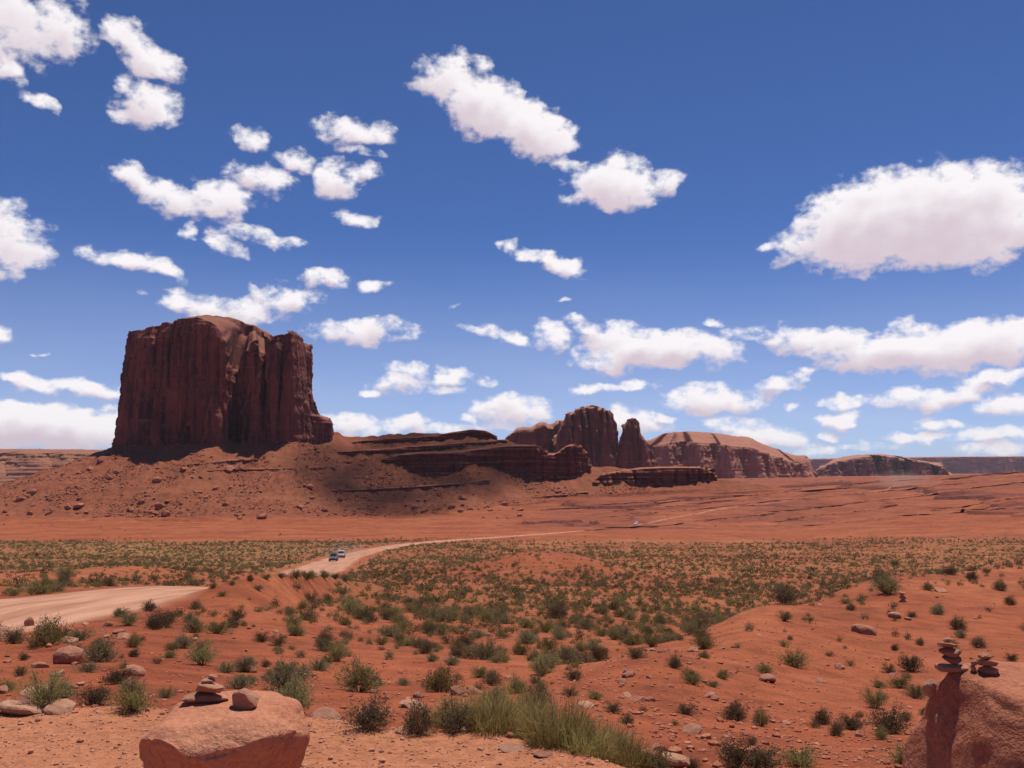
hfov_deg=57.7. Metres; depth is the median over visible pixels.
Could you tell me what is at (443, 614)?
desert shrub
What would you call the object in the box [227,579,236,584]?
desert shrub
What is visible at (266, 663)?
desert shrub
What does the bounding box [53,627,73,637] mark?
desert shrub
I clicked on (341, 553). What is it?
car
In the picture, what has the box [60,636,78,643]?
rock
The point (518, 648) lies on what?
desert shrub
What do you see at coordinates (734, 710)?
desert shrub
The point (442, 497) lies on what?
rock ledge
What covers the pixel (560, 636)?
desert shrub
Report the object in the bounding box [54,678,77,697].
desert shrub
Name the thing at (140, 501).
talus boulder
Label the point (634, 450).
rock spire
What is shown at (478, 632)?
desert shrub
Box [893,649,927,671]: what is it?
desert shrub
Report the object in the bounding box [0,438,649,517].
talus rubble
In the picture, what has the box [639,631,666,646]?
desert shrub
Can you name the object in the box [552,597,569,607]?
desert shrub
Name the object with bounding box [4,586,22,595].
desert shrub
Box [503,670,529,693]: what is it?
desert shrub
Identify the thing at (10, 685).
desert shrub
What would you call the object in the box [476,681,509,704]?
desert shrub
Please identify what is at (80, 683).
rock
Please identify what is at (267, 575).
desert shrub
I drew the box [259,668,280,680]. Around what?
desert shrub
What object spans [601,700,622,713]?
desert shrub
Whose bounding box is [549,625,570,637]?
desert shrub
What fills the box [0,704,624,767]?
ledge gravel
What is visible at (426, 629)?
desert shrub
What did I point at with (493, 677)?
desert shrub
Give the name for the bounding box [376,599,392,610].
desert shrub
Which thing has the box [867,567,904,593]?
desert shrub
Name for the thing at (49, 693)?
desert shrub
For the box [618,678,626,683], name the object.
rock
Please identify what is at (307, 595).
desert shrub
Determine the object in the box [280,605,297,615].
desert shrub
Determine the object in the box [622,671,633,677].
rock
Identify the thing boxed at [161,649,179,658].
desert shrub
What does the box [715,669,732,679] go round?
desert shrub
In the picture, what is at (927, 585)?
desert shrub
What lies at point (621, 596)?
scrub vegetation
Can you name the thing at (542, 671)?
desert shrub
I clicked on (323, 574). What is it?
desert shrub
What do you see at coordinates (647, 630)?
desert shrub
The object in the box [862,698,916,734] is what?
desert shrub
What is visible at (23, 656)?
desert shrub
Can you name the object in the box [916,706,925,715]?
desert shrub
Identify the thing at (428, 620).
desert shrub
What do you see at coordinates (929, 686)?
stone
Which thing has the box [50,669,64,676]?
rock
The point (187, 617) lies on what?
desert shrub
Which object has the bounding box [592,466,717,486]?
rock ledge
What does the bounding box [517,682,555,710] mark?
desert shrub
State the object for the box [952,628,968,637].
desert shrub
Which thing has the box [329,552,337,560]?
car
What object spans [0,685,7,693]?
rock
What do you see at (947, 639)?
stone
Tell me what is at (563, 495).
rock ledge
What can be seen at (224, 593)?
desert shrub
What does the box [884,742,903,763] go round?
desert shrub
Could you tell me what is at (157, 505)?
talus boulder
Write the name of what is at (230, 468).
talus boulder
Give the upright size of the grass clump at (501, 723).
0.342 m
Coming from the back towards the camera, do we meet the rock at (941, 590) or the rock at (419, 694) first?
the rock at (941, 590)
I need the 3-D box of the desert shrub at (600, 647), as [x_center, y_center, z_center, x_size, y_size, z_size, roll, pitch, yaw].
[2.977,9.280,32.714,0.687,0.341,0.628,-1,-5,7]
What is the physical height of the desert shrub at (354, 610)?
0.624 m
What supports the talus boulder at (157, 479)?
on the ground
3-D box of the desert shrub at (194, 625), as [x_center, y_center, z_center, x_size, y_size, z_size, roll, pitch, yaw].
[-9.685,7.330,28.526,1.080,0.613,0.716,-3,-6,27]
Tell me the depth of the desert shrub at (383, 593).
71.22 m
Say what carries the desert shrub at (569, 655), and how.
on the ground
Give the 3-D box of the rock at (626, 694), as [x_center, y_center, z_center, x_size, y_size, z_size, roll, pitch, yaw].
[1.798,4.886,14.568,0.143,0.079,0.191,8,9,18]
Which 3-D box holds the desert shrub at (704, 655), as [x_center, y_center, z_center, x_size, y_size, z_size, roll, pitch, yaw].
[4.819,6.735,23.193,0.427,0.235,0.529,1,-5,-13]
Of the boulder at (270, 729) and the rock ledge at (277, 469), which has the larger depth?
the rock ledge at (277, 469)
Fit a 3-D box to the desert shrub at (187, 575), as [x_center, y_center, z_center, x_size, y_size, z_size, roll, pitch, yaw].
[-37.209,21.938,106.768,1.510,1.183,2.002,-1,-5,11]
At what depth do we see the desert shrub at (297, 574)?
57.05 m
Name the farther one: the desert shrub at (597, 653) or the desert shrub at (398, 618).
the desert shrub at (398, 618)
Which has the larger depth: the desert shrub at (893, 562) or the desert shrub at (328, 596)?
the desert shrub at (893, 562)
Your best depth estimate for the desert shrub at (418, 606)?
55.86 m
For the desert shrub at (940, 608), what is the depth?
45.11 m
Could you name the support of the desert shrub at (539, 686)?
on the ground
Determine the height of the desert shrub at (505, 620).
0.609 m
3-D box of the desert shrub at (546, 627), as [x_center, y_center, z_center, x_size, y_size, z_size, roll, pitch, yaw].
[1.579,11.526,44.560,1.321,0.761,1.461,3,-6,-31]
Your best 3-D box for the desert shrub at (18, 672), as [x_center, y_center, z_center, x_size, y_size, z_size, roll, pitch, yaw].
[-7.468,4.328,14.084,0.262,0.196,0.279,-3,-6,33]
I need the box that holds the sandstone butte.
[111,315,333,447]
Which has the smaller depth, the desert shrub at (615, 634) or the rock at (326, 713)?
the rock at (326, 713)
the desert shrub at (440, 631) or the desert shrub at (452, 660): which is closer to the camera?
the desert shrub at (452, 660)
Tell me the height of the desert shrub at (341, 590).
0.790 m
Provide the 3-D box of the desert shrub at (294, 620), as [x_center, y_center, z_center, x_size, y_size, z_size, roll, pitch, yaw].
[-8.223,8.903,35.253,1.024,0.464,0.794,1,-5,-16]
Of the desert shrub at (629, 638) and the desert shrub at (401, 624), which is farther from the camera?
the desert shrub at (401, 624)
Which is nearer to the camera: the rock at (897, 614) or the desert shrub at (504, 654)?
the desert shrub at (504, 654)
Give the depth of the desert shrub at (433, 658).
22.84 m
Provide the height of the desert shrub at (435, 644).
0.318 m
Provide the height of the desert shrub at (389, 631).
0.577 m
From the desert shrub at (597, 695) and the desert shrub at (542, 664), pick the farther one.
the desert shrub at (542, 664)
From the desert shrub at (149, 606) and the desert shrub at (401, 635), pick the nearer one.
the desert shrub at (401, 635)
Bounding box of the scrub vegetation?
[0,516,1023,727]
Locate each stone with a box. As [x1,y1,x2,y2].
[181,691,228,703]
[196,682,224,692]
[201,678,214,682]
[208,674,217,678]
[232,688,258,709]
[922,679,936,696]
[934,663,968,671]
[937,642,955,647]
[938,647,961,656]
[942,655,961,664]
[943,637,951,642]
[970,665,976,671]
[971,660,977,665]
[976,659,999,666]
[978,652,993,659]
[978,666,998,674]
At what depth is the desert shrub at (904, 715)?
15.72 m
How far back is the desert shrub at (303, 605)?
46.66 m
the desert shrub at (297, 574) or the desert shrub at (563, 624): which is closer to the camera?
the desert shrub at (563, 624)
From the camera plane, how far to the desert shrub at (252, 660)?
19.28 m
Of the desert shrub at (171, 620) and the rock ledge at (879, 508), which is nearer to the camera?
the desert shrub at (171, 620)
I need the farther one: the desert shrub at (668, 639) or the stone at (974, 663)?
the desert shrub at (668, 639)
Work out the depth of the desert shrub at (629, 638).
36.72 m
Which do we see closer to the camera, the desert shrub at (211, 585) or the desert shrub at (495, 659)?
the desert shrub at (495, 659)
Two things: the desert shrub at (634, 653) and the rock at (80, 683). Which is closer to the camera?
the rock at (80, 683)
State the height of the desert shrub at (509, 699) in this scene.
0.638 m
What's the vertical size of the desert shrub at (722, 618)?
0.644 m
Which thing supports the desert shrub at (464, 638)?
on the ground
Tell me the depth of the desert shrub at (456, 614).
48.43 m
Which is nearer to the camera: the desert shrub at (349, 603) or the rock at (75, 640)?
the rock at (75, 640)
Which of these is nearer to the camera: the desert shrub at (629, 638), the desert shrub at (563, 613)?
the desert shrub at (629, 638)
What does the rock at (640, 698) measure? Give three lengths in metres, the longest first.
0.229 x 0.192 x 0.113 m
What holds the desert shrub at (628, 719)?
on the ground
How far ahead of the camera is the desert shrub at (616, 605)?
68.81 m
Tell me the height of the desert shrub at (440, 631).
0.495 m
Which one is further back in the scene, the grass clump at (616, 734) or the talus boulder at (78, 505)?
the talus boulder at (78, 505)
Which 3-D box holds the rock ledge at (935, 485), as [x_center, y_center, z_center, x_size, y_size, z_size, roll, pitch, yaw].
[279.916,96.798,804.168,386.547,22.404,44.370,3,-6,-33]
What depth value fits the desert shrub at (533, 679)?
17.65 m
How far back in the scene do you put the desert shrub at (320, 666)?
20.04 m
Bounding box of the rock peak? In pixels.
[552,405,618,466]
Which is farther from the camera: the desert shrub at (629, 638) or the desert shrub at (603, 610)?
the desert shrub at (603, 610)
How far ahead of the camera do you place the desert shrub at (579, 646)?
33.02 m
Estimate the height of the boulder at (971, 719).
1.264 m
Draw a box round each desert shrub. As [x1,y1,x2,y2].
[0,621,4,639]
[0,625,29,643]
[0,679,18,692]
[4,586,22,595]
[13,665,27,676]
[14,658,78,706]
[15,651,29,659]
[20,576,64,594]
[25,613,81,647]
[37,575,52,585]
[47,579,68,591]
[51,563,79,578]
[53,574,73,586]
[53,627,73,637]
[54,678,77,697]
[66,626,95,640]
[66,642,85,649]
[69,681,114,705]
[71,659,102,672]
[81,631,121,662]
[85,577,101,585]
[86,637,105,646]
[98,666,141,684]
[101,574,117,586]
[104,677,160,714]
[110,605,133,617]
[115,611,141,625]
[116,676,145,691]
[123,631,144,647]
[128,647,140,656]
[139,598,157,610]
[143,604,179,627]
[144,611,169,629]
[154,685,179,697]
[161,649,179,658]
[163,640,182,650]
[171,631,195,649]
[177,615,205,632]
[179,611,194,622]
[182,638,223,664]
[184,571,195,579]
[187,599,203,609]
[198,617,235,634]
[209,582,216,587]
[214,659,242,673]
[216,590,227,595]
[222,674,258,688]
[223,606,247,619]
[226,614,242,627]
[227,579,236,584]
[231,673,244,679]
[232,657,258,672]
[234,654,259,667]
[245,672,262,683]
[246,574,252,580]
[251,584,266,589]
[251,629,271,642]
[258,573,271,578]
[258,657,273,666]
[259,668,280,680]
[260,655,317,689]
[268,632,288,646]
[269,666,317,710]
[277,572,287,577]
[279,659,300,671]
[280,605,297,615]
[282,613,308,624]
[285,621,303,635]
[288,568,303,577]
[293,629,308,635]
[293,663,314,678]
[295,601,308,608]
[300,568,316,579]
[301,607,319,619]
[304,590,321,601]
[306,657,332,670]
[311,636,333,651]
[314,628,336,641]
[318,568,330,577]
[320,592,334,602]
[321,637,351,660]
[322,652,334,662]
[329,572,341,578]
[330,654,389,692]
[335,585,353,593]
[335,595,358,606]
[335,687,395,732]
[337,617,352,625]
[339,572,353,581]
[342,590,362,609]
[347,606,362,615]
[352,605,374,619]
[371,621,406,636]
[374,634,392,644]
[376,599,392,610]
[376,609,395,619]
[379,589,393,599]
[381,605,404,615]
[388,612,411,622]
[390,619,415,631]
[390,632,407,641]
[394,676,411,685]
[397,693,441,735]
[401,596,416,605]
[402,600,416,612]
[403,637,414,645]
[409,637,422,647]
[411,604,422,613]
[412,597,428,607]
[413,638,435,653]
[414,621,437,633]
[416,662,466,692]
[419,606,430,615]
[421,614,436,626]
[424,606,439,618]
[426,652,438,661]
[429,608,451,620]
[431,641,441,648]
[433,693,479,734]
[434,625,450,635]
[442,653,462,664]
[443,608,461,620]
[446,638,466,646]
[449,644,466,657]
[456,631,474,645]
[457,611,471,621]
[460,605,477,617]
[460,647,479,658]
[464,634,505,659]
[466,629,486,638]
[468,663,490,677]
[469,665,556,721]
[474,604,486,614]
[475,607,495,622]
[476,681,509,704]
[480,670,506,685]
[486,656,505,662]
[489,600,509,608]
[491,605,512,619]
[493,613,517,623]
[493,649,511,662]
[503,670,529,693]
[509,639,532,654]
[515,628,541,643]
[517,615,536,627]
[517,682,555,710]
[526,673,545,683]
[528,652,557,672]
[529,616,557,631]
[529,646,538,660]
[532,680,549,691]
[535,665,550,675]
[536,643,557,657]
[536,651,562,667]
[538,636,559,649]
[540,603,561,618]
[549,605,568,617]
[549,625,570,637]
[550,630,568,639]
[551,641,584,663]
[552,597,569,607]
[554,620,570,628]
[557,685,579,696]
[561,666,583,680]
[565,612,579,623]
[571,650,594,662]
[573,638,585,650]
[575,617,594,628]
[583,637,604,649]
[583,688,607,699]
[587,642,610,661]
[590,625,610,636]
[590,644,605,652]
[595,605,610,613]
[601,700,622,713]
[606,626,621,639]
[608,599,623,609]
[608,624,634,639]
[614,607,634,617]
[614,711,635,723]
[620,630,643,644]
[621,645,649,660]
[624,611,637,619]
[633,742,680,767]
[635,621,653,632]
[638,613,655,622]
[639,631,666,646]
[641,626,654,635]
[652,613,666,621]
[655,632,683,642]
[656,613,666,622]
[657,624,675,633]
[663,630,680,638]
[665,651,683,668]
[675,700,700,715]
[679,618,699,633]
[679,666,695,679]
[679,670,704,685]
[686,612,712,629]
[687,631,720,648]
[688,626,711,636]
[689,756,704,767]
[698,650,710,658]
[704,680,723,687]
[712,615,729,621]
[713,609,721,616]
[714,728,762,767]
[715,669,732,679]
[718,698,749,721]
[744,742,793,767]
[745,735,757,745]
[749,702,771,725]
[753,661,776,673]
[767,582,807,604]
[772,743,832,767]
[773,647,812,667]
[776,609,792,621]
[812,705,832,724]
[825,722,843,736]
[832,720,845,729]
[833,710,866,729]
[837,597,854,603]
[846,602,855,609]
[858,684,890,708]
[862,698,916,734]
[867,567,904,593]
[868,678,887,688]
[869,566,893,582]
[871,723,890,739]
[879,661,896,672]
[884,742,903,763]
[885,674,914,688]
[888,560,903,565]
[890,643,899,649]
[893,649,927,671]
[897,710,911,719]
[898,682,927,699]
[904,610,916,616]
[912,637,924,644]
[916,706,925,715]
[921,581,934,589]
[928,604,948,613]
[941,564,956,574]
[947,615,969,629]
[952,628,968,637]
[964,570,979,579]
[968,636,989,648]
[990,578,1007,589]
[1002,595,1017,604]
[1003,651,1019,661]
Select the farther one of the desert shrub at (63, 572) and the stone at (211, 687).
the desert shrub at (63, 572)
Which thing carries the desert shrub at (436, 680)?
on the ground
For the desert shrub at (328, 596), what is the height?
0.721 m
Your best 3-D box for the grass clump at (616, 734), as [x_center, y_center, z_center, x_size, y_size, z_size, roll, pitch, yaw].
[0.729,2.705,7.248,0.699,0.462,0.573,5,-7,-44]
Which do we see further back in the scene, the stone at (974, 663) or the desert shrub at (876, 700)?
the desert shrub at (876, 700)
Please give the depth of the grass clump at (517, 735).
8.09 m
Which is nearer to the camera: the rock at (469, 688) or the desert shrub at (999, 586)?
the rock at (469, 688)
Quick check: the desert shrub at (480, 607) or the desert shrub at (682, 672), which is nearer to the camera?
the desert shrub at (682, 672)
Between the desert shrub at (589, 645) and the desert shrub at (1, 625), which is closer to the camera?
the desert shrub at (1, 625)
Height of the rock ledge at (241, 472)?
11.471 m
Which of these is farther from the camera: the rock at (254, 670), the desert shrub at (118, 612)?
the desert shrub at (118, 612)
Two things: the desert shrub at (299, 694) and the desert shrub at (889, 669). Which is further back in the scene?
the desert shrub at (889, 669)
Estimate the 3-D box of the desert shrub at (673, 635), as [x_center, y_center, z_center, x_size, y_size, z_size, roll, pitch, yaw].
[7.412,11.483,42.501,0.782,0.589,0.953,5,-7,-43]
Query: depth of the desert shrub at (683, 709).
13.23 m
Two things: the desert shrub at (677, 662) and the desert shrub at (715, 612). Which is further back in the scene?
the desert shrub at (715, 612)
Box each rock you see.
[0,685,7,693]
[0,700,46,714]
[15,693,33,700]
[20,684,47,695]
[24,617,33,625]
[31,662,48,667]
[42,698,75,714]
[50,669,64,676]
[53,645,84,663]
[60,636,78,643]
[75,681,84,685]
[102,621,113,626]
[112,629,124,633]
[116,632,130,638]
[124,664,145,676]
[247,665,256,672]
[309,707,341,719]
[395,726,408,734]
[399,698,422,707]
[413,691,423,697]
[450,685,470,695]
[467,685,483,694]
[498,742,524,752]
[506,732,513,737]
[534,750,552,757]
[578,700,593,707]
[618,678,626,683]
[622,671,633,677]
[623,692,630,696]
[630,696,643,701]
[644,696,655,701]
[660,752,689,767]
[681,723,701,733]
[687,647,697,651]
[704,691,716,697]
[710,696,718,700]
[759,673,775,682]
[815,677,825,682]
[834,663,844,669]
[851,624,876,635]
[888,612,900,617]
[934,587,947,592]
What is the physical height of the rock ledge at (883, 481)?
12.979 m
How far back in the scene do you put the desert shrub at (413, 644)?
29.78 m
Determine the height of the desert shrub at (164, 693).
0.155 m
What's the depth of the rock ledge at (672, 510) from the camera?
677.52 m
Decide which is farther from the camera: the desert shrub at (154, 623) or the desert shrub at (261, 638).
the desert shrub at (154, 623)
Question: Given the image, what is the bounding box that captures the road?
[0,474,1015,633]
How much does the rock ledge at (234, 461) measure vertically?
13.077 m
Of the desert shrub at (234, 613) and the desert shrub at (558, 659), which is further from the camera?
the desert shrub at (234, 613)
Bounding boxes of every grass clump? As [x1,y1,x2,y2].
[427,676,499,728]
[456,680,524,737]
[503,672,567,740]
[514,671,602,748]
[543,703,627,761]
[582,704,645,751]
[603,714,662,767]
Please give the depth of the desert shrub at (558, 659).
22.92 m
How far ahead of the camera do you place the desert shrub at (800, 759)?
8.31 m
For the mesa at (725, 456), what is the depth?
2206.17 m
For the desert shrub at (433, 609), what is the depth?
47.48 m
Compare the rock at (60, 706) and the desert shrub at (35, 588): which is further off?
the desert shrub at (35, 588)
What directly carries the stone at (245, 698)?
on the boulder at (270, 729)
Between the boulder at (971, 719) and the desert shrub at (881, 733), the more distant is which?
the desert shrub at (881, 733)
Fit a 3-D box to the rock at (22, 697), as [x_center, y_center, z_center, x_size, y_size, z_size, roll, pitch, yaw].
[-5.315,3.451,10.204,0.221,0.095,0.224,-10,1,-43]
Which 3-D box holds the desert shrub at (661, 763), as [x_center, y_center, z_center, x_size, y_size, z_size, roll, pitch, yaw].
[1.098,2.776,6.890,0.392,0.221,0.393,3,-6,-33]
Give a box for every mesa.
[0,449,103,484]
[646,431,817,478]
[809,456,1023,473]
[815,454,951,475]
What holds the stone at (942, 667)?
on the boulder at (971, 719)
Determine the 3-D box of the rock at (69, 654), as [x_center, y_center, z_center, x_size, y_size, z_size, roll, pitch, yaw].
[-8.055,4.985,16.964,0.521,0.416,0.555,0,-11,8]
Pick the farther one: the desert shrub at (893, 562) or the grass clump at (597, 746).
the desert shrub at (893, 562)
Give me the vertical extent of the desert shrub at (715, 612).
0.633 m
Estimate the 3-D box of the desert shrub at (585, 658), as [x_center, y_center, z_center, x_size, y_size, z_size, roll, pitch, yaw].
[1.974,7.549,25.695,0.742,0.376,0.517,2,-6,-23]
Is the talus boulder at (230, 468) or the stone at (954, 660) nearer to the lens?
the stone at (954, 660)
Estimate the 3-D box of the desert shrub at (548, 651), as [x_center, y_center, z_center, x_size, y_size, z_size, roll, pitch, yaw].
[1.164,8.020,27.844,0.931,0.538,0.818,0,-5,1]
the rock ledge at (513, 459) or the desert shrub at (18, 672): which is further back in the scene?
the rock ledge at (513, 459)
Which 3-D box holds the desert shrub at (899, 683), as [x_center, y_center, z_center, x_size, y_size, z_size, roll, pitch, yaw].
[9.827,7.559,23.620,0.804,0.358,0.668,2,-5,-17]
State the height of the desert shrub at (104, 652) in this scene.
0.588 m
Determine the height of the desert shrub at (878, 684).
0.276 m
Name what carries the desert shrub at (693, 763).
on the ground
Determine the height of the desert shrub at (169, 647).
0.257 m
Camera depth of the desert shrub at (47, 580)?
59.12 m
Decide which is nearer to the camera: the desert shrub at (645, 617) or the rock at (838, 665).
the rock at (838, 665)
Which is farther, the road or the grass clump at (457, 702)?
the road
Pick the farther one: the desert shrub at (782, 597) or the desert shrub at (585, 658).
the desert shrub at (782, 597)
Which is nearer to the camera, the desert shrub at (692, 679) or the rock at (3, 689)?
the rock at (3, 689)
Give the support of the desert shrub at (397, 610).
on the ground
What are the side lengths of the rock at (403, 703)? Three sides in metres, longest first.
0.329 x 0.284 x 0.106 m
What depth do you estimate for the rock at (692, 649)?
26.11 m
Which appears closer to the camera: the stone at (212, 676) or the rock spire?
the stone at (212, 676)
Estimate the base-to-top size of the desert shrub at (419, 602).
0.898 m
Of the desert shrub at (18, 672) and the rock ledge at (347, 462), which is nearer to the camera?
the desert shrub at (18, 672)
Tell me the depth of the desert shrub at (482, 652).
24.76 m
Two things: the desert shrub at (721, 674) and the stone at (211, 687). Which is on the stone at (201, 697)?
the stone at (211, 687)
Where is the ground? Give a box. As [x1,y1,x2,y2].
[0,432,1023,767]
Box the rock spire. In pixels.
[616,418,657,468]
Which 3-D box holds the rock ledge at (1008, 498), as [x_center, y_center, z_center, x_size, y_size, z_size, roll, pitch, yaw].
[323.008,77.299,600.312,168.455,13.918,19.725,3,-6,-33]
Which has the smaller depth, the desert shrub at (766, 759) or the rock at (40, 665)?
the desert shrub at (766, 759)
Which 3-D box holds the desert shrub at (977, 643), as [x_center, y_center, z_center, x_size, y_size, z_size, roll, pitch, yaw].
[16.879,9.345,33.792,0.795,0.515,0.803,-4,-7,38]
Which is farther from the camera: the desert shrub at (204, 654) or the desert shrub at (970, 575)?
the desert shrub at (970, 575)
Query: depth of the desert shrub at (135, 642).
21.99 m
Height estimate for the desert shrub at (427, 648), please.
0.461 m
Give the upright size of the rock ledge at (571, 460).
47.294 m
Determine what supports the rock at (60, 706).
on the ground
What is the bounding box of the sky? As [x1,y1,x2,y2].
[0,0,1023,458]
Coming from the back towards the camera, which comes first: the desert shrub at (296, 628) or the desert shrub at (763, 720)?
the desert shrub at (296, 628)
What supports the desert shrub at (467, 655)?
on the ground
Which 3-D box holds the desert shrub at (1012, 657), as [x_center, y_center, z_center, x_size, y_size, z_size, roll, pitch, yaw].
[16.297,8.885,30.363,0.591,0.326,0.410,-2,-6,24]
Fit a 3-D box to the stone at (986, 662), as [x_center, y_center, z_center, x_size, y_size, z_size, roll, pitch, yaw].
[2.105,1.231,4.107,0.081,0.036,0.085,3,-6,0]
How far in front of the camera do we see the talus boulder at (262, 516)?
750.07 m
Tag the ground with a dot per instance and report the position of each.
(968, 604)
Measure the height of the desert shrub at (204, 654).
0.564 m
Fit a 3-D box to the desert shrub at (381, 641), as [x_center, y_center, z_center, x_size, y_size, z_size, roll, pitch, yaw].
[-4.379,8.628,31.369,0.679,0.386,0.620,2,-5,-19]
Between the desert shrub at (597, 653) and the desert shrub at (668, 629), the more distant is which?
the desert shrub at (668, 629)
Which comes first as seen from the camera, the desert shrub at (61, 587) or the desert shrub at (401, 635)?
the desert shrub at (401, 635)
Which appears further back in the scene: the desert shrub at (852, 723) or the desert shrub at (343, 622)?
the desert shrub at (343, 622)
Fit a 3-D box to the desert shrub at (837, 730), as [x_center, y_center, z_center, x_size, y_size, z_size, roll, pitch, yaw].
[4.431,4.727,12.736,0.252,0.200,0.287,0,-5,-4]
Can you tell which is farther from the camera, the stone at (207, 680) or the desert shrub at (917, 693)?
the desert shrub at (917, 693)
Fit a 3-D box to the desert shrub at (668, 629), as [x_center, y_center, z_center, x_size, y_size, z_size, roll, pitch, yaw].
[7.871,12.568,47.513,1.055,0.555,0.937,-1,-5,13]
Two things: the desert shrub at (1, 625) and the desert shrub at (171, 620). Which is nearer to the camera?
the desert shrub at (1, 625)
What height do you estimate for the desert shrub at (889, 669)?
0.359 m
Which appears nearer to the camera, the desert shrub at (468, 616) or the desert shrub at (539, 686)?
the desert shrub at (539, 686)
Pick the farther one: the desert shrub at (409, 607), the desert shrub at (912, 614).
the desert shrub at (409, 607)
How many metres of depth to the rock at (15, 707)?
6.36 m
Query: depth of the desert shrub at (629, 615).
60.82 m
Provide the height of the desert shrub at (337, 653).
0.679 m
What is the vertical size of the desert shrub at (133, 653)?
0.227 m
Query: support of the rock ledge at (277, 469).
on the ground
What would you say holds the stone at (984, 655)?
on the stone at (986, 662)
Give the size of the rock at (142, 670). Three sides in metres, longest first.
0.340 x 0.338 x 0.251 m
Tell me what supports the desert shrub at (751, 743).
on the ground
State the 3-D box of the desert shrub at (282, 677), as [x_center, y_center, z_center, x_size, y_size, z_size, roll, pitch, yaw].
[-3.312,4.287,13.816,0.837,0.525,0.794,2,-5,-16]
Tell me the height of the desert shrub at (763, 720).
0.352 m
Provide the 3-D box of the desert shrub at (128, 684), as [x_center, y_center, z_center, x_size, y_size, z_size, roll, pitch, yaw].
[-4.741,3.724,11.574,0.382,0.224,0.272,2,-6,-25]
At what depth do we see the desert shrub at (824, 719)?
14.34 m
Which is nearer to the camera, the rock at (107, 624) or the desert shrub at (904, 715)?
the desert shrub at (904, 715)
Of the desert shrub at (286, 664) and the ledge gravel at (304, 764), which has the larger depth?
the desert shrub at (286, 664)
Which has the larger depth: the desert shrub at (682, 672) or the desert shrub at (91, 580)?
the desert shrub at (91, 580)
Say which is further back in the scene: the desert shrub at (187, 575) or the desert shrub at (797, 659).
the desert shrub at (187, 575)
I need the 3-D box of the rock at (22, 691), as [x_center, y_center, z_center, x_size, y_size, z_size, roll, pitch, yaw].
[-5.530,3.597,10.738,0.313,0.199,0.405,5,-7,-42]
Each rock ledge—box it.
[165,470,324,477]
[176,459,257,466]
[197,466,335,471]
[331,480,489,492]
[338,439,508,455]
[339,461,384,463]
[352,429,497,443]
[353,488,532,501]
[381,445,549,480]
[525,444,591,480]
[531,491,587,497]
[540,487,847,510]
[584,512,778,530]
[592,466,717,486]
[596,504,755,518]
[598,499,738,511]
[690,481,977,510]
[764,481,1023,512]
[770,503,897,522]
[801,505,1023,525]
[839,478,926,486]
[930,496,1023,510]
[942,471,1023,479]
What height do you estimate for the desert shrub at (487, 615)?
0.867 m
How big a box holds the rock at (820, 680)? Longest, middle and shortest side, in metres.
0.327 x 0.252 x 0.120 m
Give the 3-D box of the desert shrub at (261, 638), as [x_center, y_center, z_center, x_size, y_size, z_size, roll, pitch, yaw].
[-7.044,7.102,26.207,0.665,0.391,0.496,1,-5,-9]
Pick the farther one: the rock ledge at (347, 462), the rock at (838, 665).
the rock ledge at (347, 462)
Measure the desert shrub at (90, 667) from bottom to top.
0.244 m
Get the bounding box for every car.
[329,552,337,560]
[338,550,344,557]
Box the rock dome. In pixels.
[505,420,560,452]
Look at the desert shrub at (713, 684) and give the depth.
17.61 m
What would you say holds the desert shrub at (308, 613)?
on the ground
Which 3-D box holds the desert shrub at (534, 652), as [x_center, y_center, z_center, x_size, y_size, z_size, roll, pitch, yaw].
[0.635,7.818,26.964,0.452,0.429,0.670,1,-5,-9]
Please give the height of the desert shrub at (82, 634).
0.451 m
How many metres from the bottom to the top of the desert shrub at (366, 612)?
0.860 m
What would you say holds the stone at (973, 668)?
on the boulder at (971, 719)
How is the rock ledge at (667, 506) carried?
on the ground
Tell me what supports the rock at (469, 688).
on the ground
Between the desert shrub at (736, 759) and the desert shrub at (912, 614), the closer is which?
the desert shrub at (736, 759)
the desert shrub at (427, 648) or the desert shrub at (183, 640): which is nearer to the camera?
the desert shrub at (183, 640)
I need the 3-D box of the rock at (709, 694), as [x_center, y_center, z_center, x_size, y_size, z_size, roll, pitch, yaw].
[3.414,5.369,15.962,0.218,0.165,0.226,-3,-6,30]
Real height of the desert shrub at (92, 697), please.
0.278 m
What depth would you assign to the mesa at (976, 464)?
6867.16 m
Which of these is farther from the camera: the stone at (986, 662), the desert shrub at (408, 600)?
the desert shrub at (408, 600)
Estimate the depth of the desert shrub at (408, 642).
31.80 m
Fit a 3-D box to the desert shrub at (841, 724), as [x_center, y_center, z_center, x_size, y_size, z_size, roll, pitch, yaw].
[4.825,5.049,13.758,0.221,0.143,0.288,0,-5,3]
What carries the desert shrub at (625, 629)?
on the ground
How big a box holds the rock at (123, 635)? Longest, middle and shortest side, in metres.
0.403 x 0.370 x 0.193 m
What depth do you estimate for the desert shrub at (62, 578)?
58.81 m
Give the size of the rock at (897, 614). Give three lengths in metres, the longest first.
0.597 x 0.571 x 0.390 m
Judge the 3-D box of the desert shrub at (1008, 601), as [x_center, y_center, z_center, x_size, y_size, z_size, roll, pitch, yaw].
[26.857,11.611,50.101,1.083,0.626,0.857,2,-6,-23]
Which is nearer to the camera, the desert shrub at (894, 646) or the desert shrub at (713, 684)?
the desert shrub at (713, 684)
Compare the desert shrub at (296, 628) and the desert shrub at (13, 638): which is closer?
the desert shrub at (13, 638)
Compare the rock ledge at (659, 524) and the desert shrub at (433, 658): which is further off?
the rock ledge at (659, 524)
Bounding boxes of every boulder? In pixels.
[15,496,24,501]
[26,488,36,494]
[73,503,84,508]
[136,499,144,503]
[139,690,309,767]
[152,477,161,482]
[154,502,162,508]
[161,511,170,515]
[225,465,234,471]
[256,513,266,518]
[902,661,1023,767]

